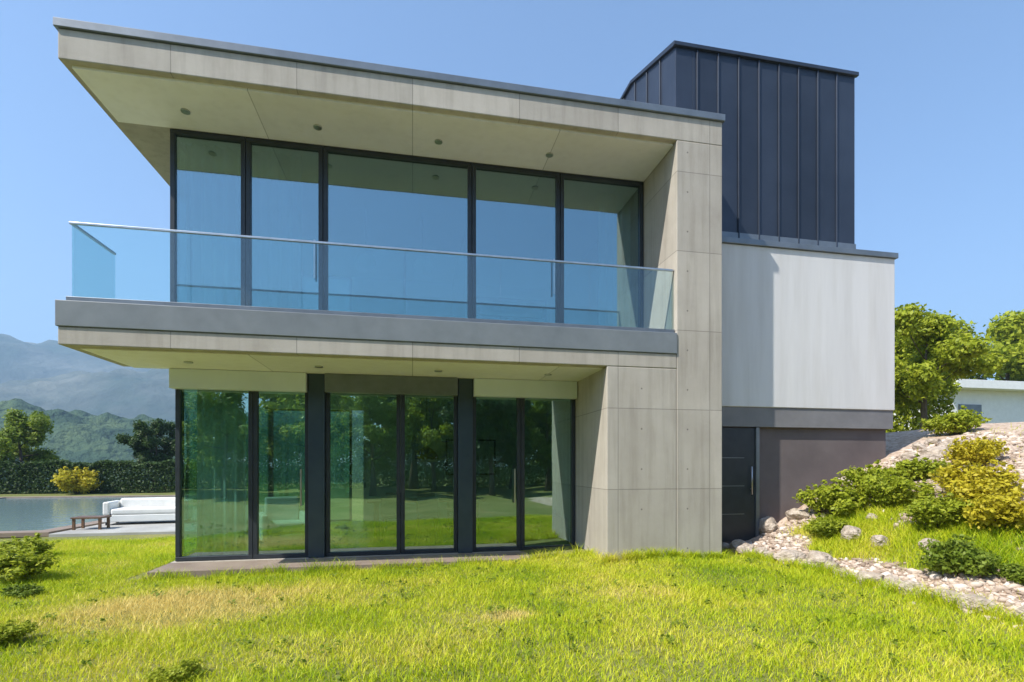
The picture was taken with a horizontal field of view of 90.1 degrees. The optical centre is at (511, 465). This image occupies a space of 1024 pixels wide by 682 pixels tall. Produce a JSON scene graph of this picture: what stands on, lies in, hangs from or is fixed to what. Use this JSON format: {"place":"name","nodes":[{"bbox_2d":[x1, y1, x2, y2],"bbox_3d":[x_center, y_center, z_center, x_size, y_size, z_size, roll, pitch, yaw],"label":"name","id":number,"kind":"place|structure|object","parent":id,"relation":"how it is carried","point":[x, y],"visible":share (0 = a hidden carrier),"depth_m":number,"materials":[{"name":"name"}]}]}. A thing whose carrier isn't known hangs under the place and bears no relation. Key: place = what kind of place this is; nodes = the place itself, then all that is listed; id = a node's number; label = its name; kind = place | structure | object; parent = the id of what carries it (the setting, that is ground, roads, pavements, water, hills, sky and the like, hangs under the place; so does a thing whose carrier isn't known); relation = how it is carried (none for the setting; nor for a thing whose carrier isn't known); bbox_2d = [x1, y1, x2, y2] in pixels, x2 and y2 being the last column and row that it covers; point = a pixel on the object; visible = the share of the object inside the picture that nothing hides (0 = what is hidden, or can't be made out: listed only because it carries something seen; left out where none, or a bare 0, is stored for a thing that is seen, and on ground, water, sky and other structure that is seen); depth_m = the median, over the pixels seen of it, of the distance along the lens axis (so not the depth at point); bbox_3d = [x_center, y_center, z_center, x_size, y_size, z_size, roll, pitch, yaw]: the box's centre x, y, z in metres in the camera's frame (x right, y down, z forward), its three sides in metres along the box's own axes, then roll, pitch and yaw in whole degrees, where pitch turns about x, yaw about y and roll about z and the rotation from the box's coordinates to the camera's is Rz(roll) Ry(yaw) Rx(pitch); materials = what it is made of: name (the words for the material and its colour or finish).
{"place":"outdoors","nodes":[
{"label":"outdoors","id":0,"kind":"place"},
{"bbox_2d":[0,334,151,383],"bbox_3d":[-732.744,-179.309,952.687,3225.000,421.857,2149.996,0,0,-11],"label":"mountains","id":1,"kind":"structure","parent":0,"point":[20,360],"depth_m":1232.12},
{"bbox_2d":[0,496,196,530],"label":"water","id":2,"kind":"structure","parent":0,"point":[21,514],"depth_m":17.70,"materials":[{"name":"teal liquid"}]},
{"bbox_2d":[49,505,264,536],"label":"patio","id":3,"kind":"structure","parent":0,"point":[145,527],"depth_m":12.33,"materials":[{"name":"grey concrete"}]},
{"bbox_2d":[70,515,111,529],"bbox_3d":[-10.239,1.393,12.450,0.650,0.305,0.450,0,0,-11],"label":"coffee table","id":4,"kind":"object","parent":3,"relation":"on","point":[98,517],"visible":1,"depth_m":12.31,"materials":[{"name":"brown wood"}]},
{"bbox_2d":[103,497,192,524],"bbox_3d":[-9.761,1.215,13.791,1.850,0.660,0.800,0,0,-19],"label":"outdoor sofa","id":5,"kind":"object","parent":3,"relation":"on","point":[142,509],"visible":0.77,"depth_m":13.57,"materials":[{"name":"white fabric"}]},
{"bbox_2d":[0,368,361,427],"bbox_3d":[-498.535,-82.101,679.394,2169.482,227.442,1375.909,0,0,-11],"label":"mountains","id":6,"kind":"structure","parent":0,"point":[128,394],"depth_m":802.35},
{"bbox_2d":[0,398,362,487],"bbox_3d":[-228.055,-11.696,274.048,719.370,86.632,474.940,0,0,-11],"label":"hills","id":7,"kind":"structure","parent":0,"point":[79,436],"depth_m":300.03,"materials":[{"name":"green plant"}]},
{"bbox_2d":[476,296,545,321],"bbox_3d":[-0.142,-3.393,14.357,2.200,2.575,0.340,0,0,-11],"label":"bookcase","id":8,"kind":"object","parent":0,"point":[513,301],"visible":0.19,"depth_m":14.34,"materials":[{"name":"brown wood"}]},
{"bbox_2d":[0,422,1023,681],"bbox_3d":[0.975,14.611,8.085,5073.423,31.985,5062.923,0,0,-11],"label":"ground","id":9,"kind":"structure","parent":0,"point":[896,444],"depth_m":5.14,"materials":[{"name":"green plant"}]},
{"bbox_2d":[0,619,40,644],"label":"shrub","id":10,"kind":"object","parent":9,"relation":"on","point":[9,631],"visible":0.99,"depth_m":4.56,"materials":[{"name":"green plant"}]},
{"bbox_2d":[0,583,44,598],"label":"shrub","id":11,"kind":"object","parent":9,"relation":"on","point":[25,590],"visible":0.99,"depth_m":6.25,"materials":[{"name":"green plant"}]},
{"bbox_2d":[0,408,60,485],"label":"garden tree","id":12,"kind":"object","parent":9,"relation":"on","point":[35,427],"visible":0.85,"depth_m":30.21,"materials":[{"name":"green plant"}]},
{"bbox_2d":[0,532,60,554],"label":"shrub","id":13,"kind":"object","parent":9,"relation":"on","point":[30,542],"visible":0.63,"depth_m":8.89,"materials":[{"name":"green plant"}]},
{"bbox_2d":[0,546,63,582],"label":"shrub","id":14,"kind":"object","parent":9,"relation":"on","point":[16,566],"visible":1,"depth_m":7.04,"materials":[{"name":"green plant"}]},
{"bbox_2d":[50,466,103,493],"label":"flowering shrub","id":15,"kind":"object","parent":9,"relation":"on","point":[74,480],"visible":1,"depth_m":28.53,"materials":[{"name":"yellow plant"}]},
{"bbox_2d":[0,458,196,493],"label":"hedge","id":16,"kind":"object","parent":9,"relation":"on","point":[23,476],"visible":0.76,"depth_m":29.62,"materials":[{"name":"green plant"}]},
{"bbox_2d":[0,494,247,537],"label":"pool edge","id":17,"kind":"object","parent":9,"relation":"on","point":[9,534],"visible":0.37,"depth_m":12.45,"materials":[{"name":"stone"}]},
{"bbox_2d":[115,418,189,475],"bbox_3d":[-23.361,-0.740,33.289,3.743,4.743,3.777,0,0,27],"label":"garden tree","id":18,"kind":"object","parent":9,"relation":"on","point":[144,441],"visible":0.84,"depth_m":32.57,"materials":[{"name":"green plant"}]},
{"bbox_2d":[142,656,206,681],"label":"shrub","id":19,"kind":"object","parent":9,"relation":"on","point":[182,670],"visible":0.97,"depth_m":3.83,"materials":[{"name":"green plant"}]},
{"bbox_2d":[53,17,897,578],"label":"modern house","id":20,"kind":"structure","parent":9,"relation":"on","point":[733,381],"depth_m":8.64,"materials":[{"name":"concrete"}]},
{"bbox_2d":[177,137,185,301],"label":"window","id":21,"kind":"structure","parent":20,"relation":"in","point":[180,144],"depth_m":7.86,"materials":[{"name":"black metal"}]},
{"bbox_2d":[182,389,196,555],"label":"window","id":22,"kind":"structure","parent":20,"relation":"in","point":[194,551],"depth_m":8.21,"materials":[{"name":"black metal"}]},
{"bbox_2d":[170,129,245,305],"bbox_3d":[-4.656,-3.599,7.866,1.052,2.973,0.100,0,0,-11],"label":"window","id":23,"kind":"structure","parent":20,"relation":"in","point":[174,133],"depth_m":7.79,"materials":[{"name":"black metal"}]},
{"bbox_2d":[175,389,252,560],"bbox_3d":[-4.766,0.003,8.222,1.132,3.025,0.100,0,0,-11],"label":"window","id":24,"kind":"structure","parent":20,"relation":"in","point":[178,392],"depth_m":8.14,"materials":[{"name":"black metal"}]},
{"bbox_2d":[197,390,246,555],"bbox_3d":[-4.769,0.025,8.417,0.757,2.890,0.093,0,0,-11],"label":"curtain","id":25,"kind":"object","parent":20,"relation":"hanging from","point":[221,471],"visible":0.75,"depth_m":8.42,"materials":[{"name":"white fabric"}]},
{"bbox_2d":[186,143,301,308],"bbox_3d":[-4.224,-3.560,8.105,1.706,2.880,0.094,0,0,-11],"label":"curtain","id":26,"kind":"object","parent":20,"relation":"hanging from","point":[213,205],"visible":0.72,"depth_m":8.09,"materials":[{"name":"fabric"}]},
{"bbox_2d":[259,404,271,496],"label":"window","id":27,"kind":"structure","parent":20,"relation":"in","point":[269,409],"depth_m":13.27,"materials":[{"name":"glass"}]},
{"bbox_2d":[253,374,308,558],"bbox_3d":[-3.778,0.003,8.391,0.856,3.025,0.145,0,0,-11],"label":"window","id":28,"kind":"structure","parent":20,"relation":"in","point":[256,555],"depth_m":8.35,"materials":[{"name":"metal"}]},
{"bbox_2d":[259,496,304,541],"bbox_3d":[-4.289,0.995,9.624,0.840,0.780,0.780,0,0,-31],"label":"armchair","id":29,"kind":"object","parent":20,"relation":"on","point":[281,519],"visible":0.88,"depth_m":9.47,"materials":[{"name":"white fabric"}]},
{"bbox_2d":[246,137,322,309],"bbox_3d":[-3.572,-3.599,8.054,1.132,2.973,0.145,0,0,-11],"label":"window","id":30,"kind":"structure","parent":20,"relation":"in","point":[250,142],"depth_m":8.02,"materials":[{"name":"metal"}]},
{"bbox_2d":[271,409,351,520],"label":"window","id":31,"kind":"structure","parent":20,"relation":"in","point":[272,411],"depth_m":13.75,"materials":[{"name":"black metal"}]},
{"bbox_2d":[302,274,351,311],"bbox_3d":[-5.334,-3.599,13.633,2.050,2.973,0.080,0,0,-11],"label":"table","id":32,"kind":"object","parent":20,"relation":"in","point":[303,275],"depth_m":13.78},
{"bbox_2d":[326,393,400,556],"bbox_3d":[-2.511,0.003,8.660,1.216,3.025,0.100,0,0,-11],"label":"window","id":33,"kind":"structure","parent":20,"relation":"in","point":[369,552],"depth_m":8.62,"materials":[{"name":"black metal"}]},
{"bbox_2d":[380,497,396,540],"bbox_3d":[-2.396,1.055,10.231,0.440,0.860,0.440,0,0,-11],"label":"dining chair","id":34,"kind":"object","parent":20,"relation":"on","point":[388,507],"visible":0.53,"depth_m":10.01,"materials":[{"name":"grey fabric"}]},
{"bbox_2d":[385,492,396,531],"bbox_3d":[-2.663,1.055,11.605,0.440,0.860,0.440,0,0,-11],"label":"dining chair","id":35,"kind":"object","parent":20,"relation":"on","point":[393,494],"visible":0.15,"depth_m":11.76,"materials":[{"name":"grey fabric"}]},
{"bbox_2d":[323,146,471,317],"bbox_3d":[-1.849,-3.599,8.412,2.372,2.973,0.100,0,0,-11],"label":"window","id":36,"kind":"structure","parent":20,"relation":"in","point":[327,150],"depth_m":8.36,"materials":[{"name":"black metal"}]},
{"bbox_2d":[367,497,484,537],"bbox_3d":[-1.843,1.107,11.052,2.400,0.755,0.900,0,0,-11],"label":"dining table","id":37,"kind":"object","parent":20,"relation":"on","point":[377,501],"visible":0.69,"depth_m":10.88,"materials":[{"name":"brown wood"}]},
{"bbox_2d":[416,492,435,530],"bbox_3d":[-1.976,1.055,11.739,0.440,0.860,0.440,0,0,-11],"label":"dining chair","id":38,"kind":"object","parent":20,"relation":"on","point":[425,494],"visible":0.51,"depth_m":11.91,"materials":[{"name":"grey fabric"}]},
{"bbox_2d":[415,397,438,459],"bbox_3d":[-1.843,-0.805,11.052,0.520,1.350,0.520,0,0,-11],"label":"pendant lamp","id":39,"kind":"object","parent":20,"relation":"hanging from","point":[426,452],"visible":0.99,"depth_m":10.91,"materials":[{"name":"black metal"}]},
{"bbox_2d":[417,497,438,539],"bbox_3d":[-1.709,1.055,10.364,0.440,0.860,0.440,0,0,-11],"label":"dining chair","id":40,"kind":"object","parent":20,"relation":"on","point":[427,507],"visible":1,"depth_m":10.15,"materials":[{"name":"grey fabric"}]},
{"bbox_2d":[401,395,457,553],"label":"window","id":41,"kind":"structure","parent":20,"relation":"in","point":[455,398],"depth_m":8.88,"materials":[{"name":"black metal"}]},
{"bbox_2d":[446,492,452,530],"bbox_3d":[-1.289,1.055,11.872,0.440,0.860,0.440,0,0,-11],"label":"dining chair","id":42,"kind":"object","parent":20,"relation":"on","point":[449,495],"visible":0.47,"depth_m":12.01,"materials":[{"name":"grey fabric"}]},
{"bbox_2d":[451,514,452,536],"bbox_3d":[-1.022,1.055,10.498,0.440,0.860,0.440,0,0,-11],"label":"dining chair","id":43,"kind":"object","parent":20,"relation":"on","point":[452,525],"visible":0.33,"depth_m":10.64,"materials":[{"name":"grey fabric"}]},
{"bbox_2d":[446,439,495,474],"bbox_3d":[-1.152,-0.230,14.314,1.400,1.000,0.054,0,0,-11],"label":"framed picture","id":44,"kind":"object","parent":20,"relation":"attached to","point":[485,456],"visible":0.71,"depth_m":14.35,"materials":[{"name":"paint"}]},
{"bbox_2d":[473,397,520,551],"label":"window","id":45,"kind":"structure","parent":20,"relation":"in","point":[517,472],"depth_m":9.12,"materials":[{"name":"metal"}]},
{"bbox_2d":[472,163,559,322],"bbox_3d":[0.079,-3.599,8.764,1.532,2.973,0.145,0,0,-11],"label":"window","id":46,"kind":"structure","parent":20,"relation":"in","point":[475,166],"depth_m":8.80,"materials":[{"name":"metal"}]},
{"bbox_2d":[521,398,574,549],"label":"window","id":47,"kind":"structure","parent":20,"relation":"in","point":[572,401],"depth_m":9.31,"materials":[{"name":"black metal"}]},
{"bbox_2d":[560,173,642,327],"bbox_3d":[1.592,-3.599,9.081,1.542,2.973,0.100,0,0,-11],"label":"window","id":48,"kind":"structure","parent":20,"relation":"in","point":[563,176],"depth_m":9.08,"materials":[{"name":"black metal"}]},
{"bbox_2d":[599,192,629,326],"bbox_3d":[1.883,-3.560,9.435,0.605,2.880,0.093,0,0,-11],"label":"curtain","id":49,"kind":"object","parent":20,"relation":"hanging from","point":[614,249],"visible":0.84,"depth_m":9.43,"materials":[{"name":"white fabric"}]},
{"bbox_2d":[722,428,754,540],"bbox_3d":[3.911,0.335,9.072,0.900,2.010,0.102,0,0,-11],"label":"side door","id":50,"kind":"structure","parent":20,"relation":"in","point":[738,444],"depth_m":9.09,"materials":[{"name":"metal"}]},
{"bbox_2d":[0,554,1022,681],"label":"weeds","id":51,"kind":"object","parent":9,"relation":"on","point":[891,654],"visible":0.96,"depth_m":5.00,"materials":[{"name":"green plant"}]},
{"bbox_2d":[138,542,1023,630],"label":"edge grass","id":52,"kind":"structure","parent":9,"relation":"on","point":[635,555],"depth_m":7.40,"materials":[{"name":"green plant"}]},
{"bbox_2d":[722,542,729,548],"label":"boulder","id":53,"kind":"object","parent":9,"relation":"on","point":[725,545],"visible":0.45,"depth_m":8.92,"materials":[{"name":"stone"}]},
{"bbox_2d":[730,539,748,550],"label":"boulder","id":54,"kind":"object","parent":9,"relation":"on","point":[734,544],"visible":0.46,"depth_m":8.70,"materials":[{"name":"stone"}]},
{"bbox_2d":[735,543,753,553],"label":"boulder","id":55,"kind":"object","parent":9,"relation":"on","point":[747,546],"visible":0.52,"depth_m":8.40,"materials":[{"name":"stone"}]},
{"bbox_2d":[754,547,769,553],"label":"boulder","id":56,"kind":"object","parent":9,"relation":"on","point":[762,549],"visible":0.44,"depth_m":8.18,"materials":[{"name":"stone"}]},
{"bbox_2d":[759,516,777,534],"bbox_3d":[4.569,1.114,9.176,0.349,0.424,0.544,1,-9,5],"label":"boulder","id":57,"kind":"object","parent":9,"relation":"on","point":[768,524],"visible":0.62,"depth_m":9.00,"materials":[{"name":"stone"}]},
{"bbox_2d":[763,551,773,557],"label":"boulder","id":58,"kind":"object","parent":9,"relation":"on","point":[768,553],"visible":0.46,"depth_m":7.93,"materials":[{"name":"stone"}]},
{"bbox_2d":[773,549,805,564],"bbox_3d":[4.164,1.395,7.635,0.483,0.290,0.320,-6,-2,-20],"label":"boulder","id":59,"kind":"object","parent":9,"relation":"on","point":[785,554],"visible":0.66,"depth_m":7.56,"materials":[{"name":"stone"}]},
{"bbox_2d":[785,508,810,520],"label":"boulder","id":60,"kind":"object","parent":9,"relation":"on","point":[795,514],"visible":0.73,"depth_m":8.92,"materials":[{"name":"stone"}]},
{"bbox_2d":[805,550,834,567],"bbox_3d":[4.337,1.370,7.213,0.374,0.314,0.361,5,11,41],"label":"boulder","id":61,"kind":"object","parent":9,"relation":"on","point":[818,556],"visible":0.54,"depth_m":7.13,"materials":[{"name":"stone"}]},
{"bbox_2d":[803,513,849,537],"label":"shrub","id":62,"kind":"object","parent":9,"relation":"on","point":[820,525],"visible":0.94,"depth_m":7.84,"materials":[{"name":"green plant"}]},
{"bbox_2d":[822,562,840,571],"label":"boulder","id":63,"kind":"object","parent":9,"relation":"on","point":[836,564],"visible":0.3,"depth_m":6.96,"materials":[{"name":"stone"}]},
{"bbox_2d":[792,477,872,517],"bbox_3d":[5.354,0.551,8.553,0.953,0.718,1.105,0,0,-11],"label":"shrub","id":64,"kind":"object","parent":9,"relation":"on","point":[837,498],"visible":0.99,"depth_m":8.36,"materials":[{"name":"green plant"}]},
{"bbox_2d":[834,568,850,577],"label":"boulder","id":65,"kind":"object","parent":9,"relation":"on","point":[842,571],"visible":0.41,"depth_m":6.72,"materials":[{"name":"stone"}]},
{"bbox_2d":[839,525,861,542],"bbox_3d":[5.075,1.041,7.642,0.300,0.276,0.345,10,13,37],"label":"boulder","id":66,"kind":"object","parent":9,"relation":"on","point":[848,531],"visible":0.68,"depth_m":7.55,"materials":[{"name":"stone"}]},
{"bbox_2d":[856,571,884,583],"bbox_3d":[4.541,1.465,6.486,0.327,0.244,0.343,0,0,-31],"label":"boulder","id":67,"kind":"object","parent":9,"relation":"on","point":[878,576],"visible":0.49,"depth_m":6.37,"materials":[{"name":"stone"}]},
{"bbox_2d":[866,513,877,520],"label":"boulder","id":68,"kind":"object","parent":9,"relation":"on","point":[871,516],"visible":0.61,"depth_m":7.86,"materials":[{"name":"stone"}]},
{"bbox_2d":[870,535,889,548],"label":"boulder","id":69,"kind":"object","parent":9,"relation":"on","point":[879,539],"visible":0.77,"depth_m":7.14,"materials":[{"name":"stone"}]},
{"bbox_2d":[747,430,1023,628],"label":"gravel","id":70,"kind":"structure","parent":9,"relation":"on","point":[1012,438],"depth_m":7.17,"materials":[{"name":"beige gravel"}]},
{"bbox_2d":[837,459,904,497],"bbox_3d":[6.017,0.233,8.409,0.984,0.669,1.230,0,0,6],"label":"shrub","id":71,"kind":"object","parent":70,"relation":"on","point":[858,476],"visible":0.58,"depth_m":8.45,"materials":[{"name":"green plant"}]},
{"bbox_2d":[914,534,1003,576],"bbox_3d":[5.387,1.072,6.128,0.817,0.542,0.788,0,0,-41],"label":"shrub","id":72,"kind":"object","parent":70,"relation":"on","point":[954,555],"visible":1,"depth_m":6.02,"materials":[{"name":"green plant"}]},
{"bbox_2d":[883,574,901,586],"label":"boulder","id":73,"kind":"object","parent":9,"relation":"on","point":[895,579],"visible":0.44,"depth_m":6.27,"materials":[{"name":"stone"}]},
{"bbox_2d":[861,470,939,506],"bbox_3d":[5.937,0.372,7.851,0.752,0.616,0.873,0,0,-26],"label":"shrub","id":74,"kind":"object","parent":9,"relation":"on","point":[896,490],"visible":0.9,"depth_m":7.75,"materials":[{"name":"green plant"}]},
{"bbox_2d":[782,425,1023,607],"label":"meadow grass","id":75,"kind":"structure","parent":9,"relation":"on","point":[859,515],"depth_m":7.07,"materials":[{"name":"green plant"}]},
{"bbox_2d":[895,332,915,408],"bbox_3d":[15.111,-3.368,21.316,4.198,4.683,4.071,0,0,33],"label":"garden tree","id":76,"kind":"object","parent":9,"relation":"on","point":[902,341],"depth_m":19.90,"materials":[{"name":"green plant"}]},
{"bbox_2d":[900,451,916,460],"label":"boulder","id":77,"kind":"object","parent":9,"relation":"on","point":[909,455],"visible":0.36,"depth_m":9.01,"materials":[{"name":"stone"}]},
{"bbox_2d":[898,580,925,597],"bbox_3d":[4.707,1.478,5.994,0.355,0.262,0.268,14,-18,-40],"label":"boulder","id":78,"kind":"object","parent":9,"relation":"on","point":[909,585],"visible":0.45,"depth_m":5.93,"materials":[{"name":"stone"}]},
{"bbox_2d":[912,442,926,449],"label":"boulder","id":79,"kind":"object","parent":9,"relation":"on","point":[917,445],"visible":0.66,"depth_m":9.49,"materials":[{"name":"stone"}]},
{"bbox_2d":[886,369,956,432],"bbox_3d":[12.464,-2.103,18.307,6.795,2.899,1.696,0,0,-11],"label":"hedge","id":80,"kind":"object","parent":9,"relation":"on","point":[904,409],"visible":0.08,"depth_m":17.99,"materials":[{"name":"green plant"}]},
{"bbox_2d":[892,453,951,480],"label":"shrub","id":81,"kind":"object","parent":9,"relation":"on","point":[922,468],"visible":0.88,"depth_m":8.15,"materials":[{"name":"green plant"}]},
{"bbox_2d":[895,337,962,396],"bbox_3d":[15.556,-3.368,20.976,4.071,4.683,4.198,0,0,-26],"label":"garden tree","id":82,"kind":"object","parent":9,"relation":"on","point":[903,353],"visible":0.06,"depth_m":19.87,"materials":[{"name":"green plant"}]},
{"bbox_2d":[918,538,939,549],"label":"boulder","id":83,"kind":"object","parent":9,"relation":"on","point":[923,541],"visible":0.43,"depth_m":6.69,"materials":[{"name":"stone"}]},
{"bbox_2d":[919,454,941,460],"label":"boulder","id":84,"kind":"object","parent":9,"relation":"on","point":[932,455],"visible":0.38,"depth_m":8.63,"materials":[{"name":"stone"}]},
{"bbox_2d":[924,438,941,444],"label":"boulder","id":85,"kind":"object","parent":9,"relation":"on","point":[928,441],"visible":0.59,"depth_m":9.51,"materials":[{"name":"stone"}]},
{"bbox_2d":[920,446,948,457],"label":"boulder","id":86,"kind":"object","parent":9,"relation":"on","point":[936,450],"visible":0.42,"depth_m":8.79,"materials":[{"name":"stone"}]},
{"bbox_2d":[900,489,974,527],"bbox_3d":[5.871,0.605,6.962,0.931,0.561,0.802,0,0,35],"label":"shrub","id":87,"kind":"object","parent":9,"relation":"on","point":[931,509],"visible":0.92,"depth_m":6.86,"materials":[{"name":"green plant"}]},
{"bbox_2d":[935,482,945,491],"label":"boulder","id":88,"kind":"object","parent":9,"relation":"on","point":[938,487],"visible":0.16,"depth_m":7.72,"materials":[{"name":"stone"}]},
{"bbox_2d":[937,443,952,450],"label":"boulder","id":89,"kind":"object","parent":9,"relation":"on","point":[943,445],"visible":0.3,"depth_m":8.99,"materials":[{"name":"stone"}]},
{"bbox_2d":[931,588,960,603],"bbox_3d":[4.832,1.467,5.668,0.241,0.198,0.329,-2,-1,-2],"label":"boulder","id":90,"kind":"object","parent":9,"relation":"on","point":[948,594],"visible":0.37,"depth_m":5.59,"materials":[{"name":"stone"}]},
{"bbox_2d":[942,439,961,444],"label":"boulder","id":91,"kind":"object","parent":9,"relation":"on","point":[948,441],"visible":0.21,"depth_m":9.12,"materials":[{"name":"stone"}]},
{"bbox_2d":[895,302,1008,427],"bbox_3d":[13.979,-3.109,17.087,3.664,4.214,3.778,0,0,17],"label":"garden tree","id":92,"kind":"object","parent":9,"relation":"on","point":[938,342],"visible":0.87,"depth_m":16.28,"materials":[{"name":"green plant"}]},
{"bbox_2d":[916,405,992,434],"bbox_3d":[8.827,-0.873,10.159,1.171,0.626,0.938,0,0,22],"label":"shrub","id":93,"kind":"object","parent":9,"relation":"on","point":[962,420],"visible":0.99,"depth_m":10.07,"materials":[{"name":"green plant"}]},
{"bbox_2d":[894,379,1023,431],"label":"white garage","id":94,"kind":"structure","parent":9,"relation":"on","point":[998,401],"depth_m":24.82,"materials":[{"name":"paint"}]},
{"bbox_2d":[958,404,981,420],"bbox_3d":[22.057,-1.830,24.625,1.300,2.200,0.067,0,0,-11],"label":"door","id":95,"kind":"structure","parent":94,"relation":"in","point":[977,408],"depth_m":24.62,"materials":[{"name":"metal"}]},
{"bbox_2d":[939,436,1009,464],"bbox_3d":[7.281,-0.214,8.060,0.782,0.527,0.763,0,0,-13],"label":"flowering shrub","id":96,"kind":"object","parent":9,"relation":"on","point":[983,449],"visible":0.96,"depth_m":7.94,"materials":[{"name":"yellow plant"}]},
{"bbox_2d":[927,459,1023,500],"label":"flowering shrub","id":97,"kind":"object","parent":9,"relation":"on","point":[968,482],"visible":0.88,"depth_m":7.01,"materials":[{"name":"yellow plant"}]},
{"bbox_2d":[955,594,1000,613],"bbox_3d":[4.914,1.491,5.388,0.298,0.244,0.390,10,0,-37],"label":"boulder","id":98,"kind":"object","parent":9,"relation":"on","point":[981,599],"visible":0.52,"depth_m":5.33,"materials":[{"name":"stone"}]},
{"bbox_2d":[947,309,1023,380],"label":"garden tree","id":99,"kind":"object","parent":9,"relation":"on","point":[1007,330],"visible":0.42,"depth_m":34.33,"materials":[{"name":"green plant"}]},
{"bbox_2d":[955,488,1023,532],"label":"flowering shrub","id":100,"kind":"object","parent":9,"relation":"on","point":[993,510],"visible":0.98,"depth_m":6.33,"materials":[{"name":"yellow plant"}]},
{"bbox_2d":[992,563,1023,584],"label":"shrub","id":101,"kind":"object","parent":9,"relation":"on","point":[1014,572],"visible":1,"depth_m":5.64,"materials":[{"name":"green plant"}]},
{"bbox_2d":[1010,606,1023,619],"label":"boulder","id":102,"kind":"object","parent":9,"relation":"on","point":[1020,609],"visible":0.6,"depth_m":5.04,"materials":[{"name":"stone"}]},
{"bbox_2d":[0,0,1023,379],"label":"sky","id":103,"kind":"structure","parent":0,"point":[939,85],"materials":[{"name":"blue"}]},
{"bbox_2d":[960,374,989,379],"bbox_3d":[30.384,-3.949,35.375,4.681,5.998,4.149,0,0,24],"label":"garden tree","id":104,"kind":"object","parent":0,"point":[977,377],"visible":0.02,"depth_m":35.06,"materials":[{"name":"green plant"}]}
]}

